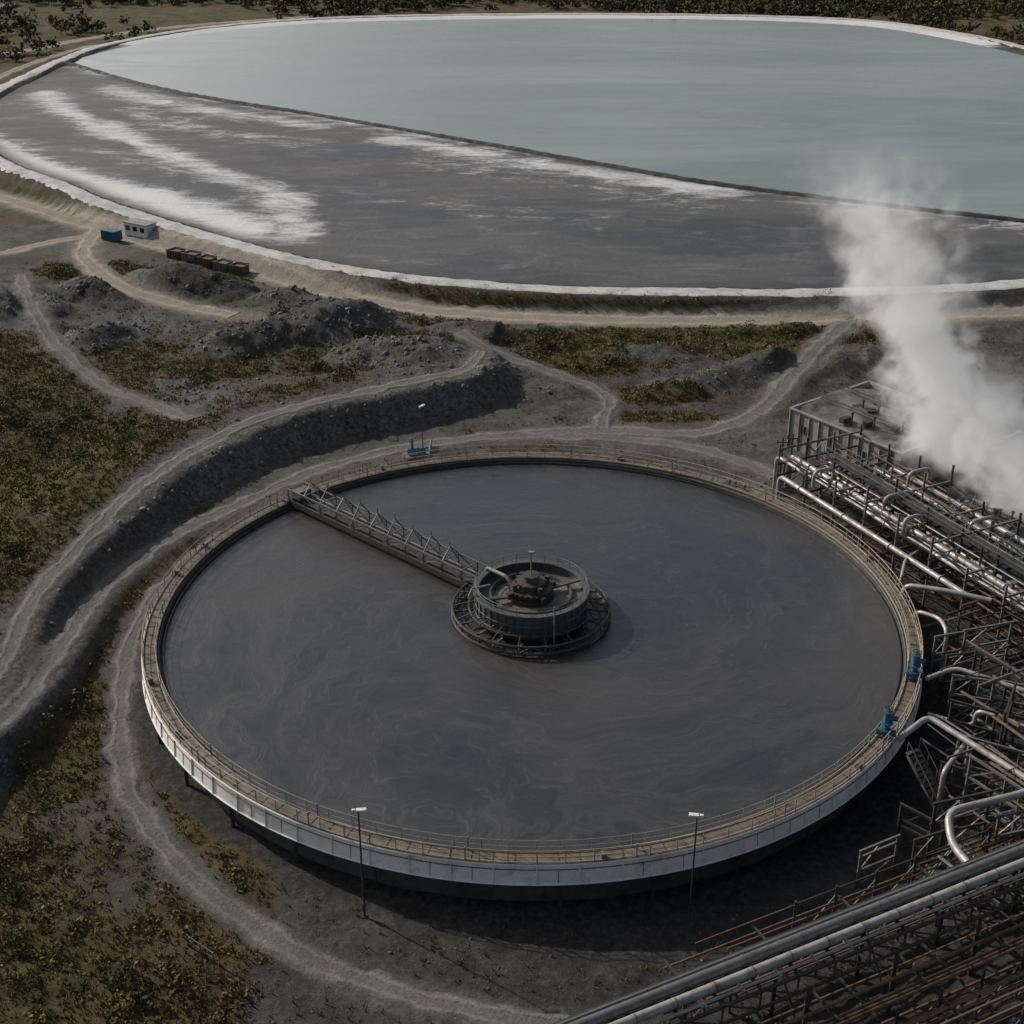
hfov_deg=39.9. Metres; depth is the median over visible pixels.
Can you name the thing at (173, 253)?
steel skip
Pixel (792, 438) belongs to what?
utility pole
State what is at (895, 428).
roof vents
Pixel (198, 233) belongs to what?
tailings dam road
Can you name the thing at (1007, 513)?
pilasters
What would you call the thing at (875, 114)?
tailings pond water
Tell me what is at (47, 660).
gravel track
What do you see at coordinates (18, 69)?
dirt road
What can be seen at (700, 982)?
pipe bridge
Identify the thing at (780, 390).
gravel track
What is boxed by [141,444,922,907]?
thickener tank
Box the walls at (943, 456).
[788,383,979,490]
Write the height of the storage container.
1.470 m
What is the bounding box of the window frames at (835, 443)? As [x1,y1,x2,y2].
[800,427,897,473]
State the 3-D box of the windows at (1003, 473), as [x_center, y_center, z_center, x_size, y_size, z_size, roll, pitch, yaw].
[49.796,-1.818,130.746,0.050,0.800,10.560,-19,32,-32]
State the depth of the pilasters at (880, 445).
140.17 m
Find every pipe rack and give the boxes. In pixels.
[616,816,1023,1023]
[772,425,1023,654]
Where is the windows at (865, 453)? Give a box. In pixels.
[801,425,896,472]
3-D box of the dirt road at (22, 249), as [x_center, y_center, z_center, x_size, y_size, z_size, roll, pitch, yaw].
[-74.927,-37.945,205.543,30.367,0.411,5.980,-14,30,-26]
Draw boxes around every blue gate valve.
[875,706,898,737]
[904,649,925,679]
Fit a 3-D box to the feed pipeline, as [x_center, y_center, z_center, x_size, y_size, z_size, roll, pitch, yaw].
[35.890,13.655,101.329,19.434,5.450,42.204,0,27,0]
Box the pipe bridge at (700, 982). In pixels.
[552,839,1023,1023]
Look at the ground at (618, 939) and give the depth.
122.28 m
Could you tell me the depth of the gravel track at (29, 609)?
129.25 m
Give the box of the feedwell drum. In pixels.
[451,551,610,655]
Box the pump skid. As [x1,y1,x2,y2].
[402,438,439,459]
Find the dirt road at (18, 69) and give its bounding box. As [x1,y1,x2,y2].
[0,45,94,79]
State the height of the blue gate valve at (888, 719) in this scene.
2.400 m
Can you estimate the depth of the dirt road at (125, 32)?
406.84 m
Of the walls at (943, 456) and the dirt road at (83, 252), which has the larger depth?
the dirt road at (83, 252)
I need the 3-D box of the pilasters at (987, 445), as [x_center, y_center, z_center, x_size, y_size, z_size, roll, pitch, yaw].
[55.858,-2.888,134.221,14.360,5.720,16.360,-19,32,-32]
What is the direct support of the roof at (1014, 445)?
on the walls at (990, 472)
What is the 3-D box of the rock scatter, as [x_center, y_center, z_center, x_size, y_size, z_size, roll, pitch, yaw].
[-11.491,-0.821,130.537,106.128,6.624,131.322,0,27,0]
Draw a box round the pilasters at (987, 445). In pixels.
[979,429,1023,504]
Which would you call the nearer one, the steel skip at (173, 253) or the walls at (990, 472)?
the walls at (990, 472)
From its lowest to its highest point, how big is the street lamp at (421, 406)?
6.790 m
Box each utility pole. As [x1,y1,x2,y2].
[777,437,788,476]
[787,433,798,454]
[877,469,890,506]
[970,546,989,616]
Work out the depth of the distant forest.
431.95 m
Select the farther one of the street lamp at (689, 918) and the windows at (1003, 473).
the windows at (1003, 473)
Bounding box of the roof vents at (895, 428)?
[820,386,948,435]
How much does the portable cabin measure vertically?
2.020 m
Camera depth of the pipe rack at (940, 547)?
122.61 m
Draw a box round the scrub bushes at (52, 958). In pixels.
[0,258,1023,1023]
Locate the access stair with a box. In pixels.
[906,737,959,824]
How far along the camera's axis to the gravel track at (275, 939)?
87.25 m
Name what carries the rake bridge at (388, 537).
on the thickener tank
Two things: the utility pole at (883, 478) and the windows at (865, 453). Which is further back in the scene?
the windows at (865, 453)
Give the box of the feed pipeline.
[896,550,1023,862]
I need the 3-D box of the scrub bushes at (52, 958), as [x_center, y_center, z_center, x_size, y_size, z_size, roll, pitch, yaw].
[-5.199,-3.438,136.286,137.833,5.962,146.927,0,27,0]
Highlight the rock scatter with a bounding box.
[0,273,927,1023]
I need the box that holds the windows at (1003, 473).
[1000,469,1008,479]
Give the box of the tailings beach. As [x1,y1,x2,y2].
[0,15,1023,287]
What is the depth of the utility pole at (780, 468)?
134.35 m
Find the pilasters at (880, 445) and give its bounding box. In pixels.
[787,381,981,474]
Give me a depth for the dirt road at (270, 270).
181.84 m
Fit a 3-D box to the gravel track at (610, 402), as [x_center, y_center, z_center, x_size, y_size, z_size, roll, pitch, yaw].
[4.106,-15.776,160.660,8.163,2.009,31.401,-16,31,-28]
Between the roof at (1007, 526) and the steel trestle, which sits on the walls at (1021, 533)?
the roof at (1007, 526)
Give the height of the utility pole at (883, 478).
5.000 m
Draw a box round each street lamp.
[352,807,366,917]
[418,404,424,458]
[687,812,703,921]
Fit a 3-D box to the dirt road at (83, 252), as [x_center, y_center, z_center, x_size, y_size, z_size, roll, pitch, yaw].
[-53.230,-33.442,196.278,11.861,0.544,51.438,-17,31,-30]
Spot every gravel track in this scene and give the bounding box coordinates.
[0,351,487,685]
[0,431,773,738]
[12,274,199,420]
[101,514,571,1023]
[451,328,621,430]
[496,315,859,443]
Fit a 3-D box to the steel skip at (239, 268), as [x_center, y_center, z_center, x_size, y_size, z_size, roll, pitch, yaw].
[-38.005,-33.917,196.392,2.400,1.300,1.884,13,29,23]
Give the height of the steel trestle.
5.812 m
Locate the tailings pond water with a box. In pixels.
[76,18,1023,218]
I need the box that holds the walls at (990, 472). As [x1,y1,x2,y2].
[982,434,1023,502]
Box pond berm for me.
[64,62,1023,222]
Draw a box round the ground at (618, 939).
[0,0,1023,1023]
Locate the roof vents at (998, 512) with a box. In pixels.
[960,498,1015,527]
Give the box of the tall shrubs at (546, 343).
[0,259,929,1023]
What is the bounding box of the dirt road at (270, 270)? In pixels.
[0,191,1023,327]
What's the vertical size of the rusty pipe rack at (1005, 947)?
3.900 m
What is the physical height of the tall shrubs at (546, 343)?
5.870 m
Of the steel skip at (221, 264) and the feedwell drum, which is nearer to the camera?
the feedwell drum
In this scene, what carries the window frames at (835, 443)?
attached to the walls at (943, 456)
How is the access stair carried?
on the ground at (618, 939)
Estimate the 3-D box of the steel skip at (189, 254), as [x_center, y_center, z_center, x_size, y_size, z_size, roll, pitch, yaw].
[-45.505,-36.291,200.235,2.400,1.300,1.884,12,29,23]
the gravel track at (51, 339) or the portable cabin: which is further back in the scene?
the portable cabin
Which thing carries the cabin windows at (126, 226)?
in the portable cabin
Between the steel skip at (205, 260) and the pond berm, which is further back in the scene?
the pond berm
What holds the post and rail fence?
on the ground at (618, 939)
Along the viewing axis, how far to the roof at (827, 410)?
141.11 m
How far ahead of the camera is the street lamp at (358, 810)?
84.22 m
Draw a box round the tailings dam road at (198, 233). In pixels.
[0,13,1023,296]
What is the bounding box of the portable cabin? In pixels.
[122,218,156,237]
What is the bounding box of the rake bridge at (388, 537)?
[279,481,489,590]
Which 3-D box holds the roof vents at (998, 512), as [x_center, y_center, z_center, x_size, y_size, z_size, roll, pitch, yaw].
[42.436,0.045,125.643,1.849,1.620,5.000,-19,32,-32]
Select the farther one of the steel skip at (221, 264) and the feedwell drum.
the steel skip at (221, 264)
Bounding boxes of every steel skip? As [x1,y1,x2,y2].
[165,246,185,259]
[180,249,201,262]
[196,253,217,267]
[212,258,233,271]
[228,261,249,275]
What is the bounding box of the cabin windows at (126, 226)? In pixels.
[125,225,143,232]
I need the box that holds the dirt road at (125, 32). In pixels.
[4,16,310,54]
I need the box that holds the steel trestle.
[855,589,1023,920]
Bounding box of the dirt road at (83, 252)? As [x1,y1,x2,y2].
[71,227,238,318]
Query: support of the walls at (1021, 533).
on the ground at (618, 939)
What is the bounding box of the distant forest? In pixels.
[0,0,1023,60]
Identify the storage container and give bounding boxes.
[100,227,122,241]
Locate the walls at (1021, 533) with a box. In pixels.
[946,501,1023,570]
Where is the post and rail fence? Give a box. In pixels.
[186,934,214,963]
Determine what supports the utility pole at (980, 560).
on the ground at (618, 939)
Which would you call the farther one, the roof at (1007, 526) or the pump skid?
the pump skid
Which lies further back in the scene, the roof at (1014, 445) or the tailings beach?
the tailings beach
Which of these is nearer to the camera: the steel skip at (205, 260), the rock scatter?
the rock scatter
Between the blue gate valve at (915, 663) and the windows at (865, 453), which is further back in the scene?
the windows at (865, 453)
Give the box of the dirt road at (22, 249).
[0,233,100,255]
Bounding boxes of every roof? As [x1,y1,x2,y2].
[798,387,970,451]
[955,500,1020,533]
[996,432,1023,457]
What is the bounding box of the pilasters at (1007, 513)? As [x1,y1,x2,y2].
[944,498,1023,563]

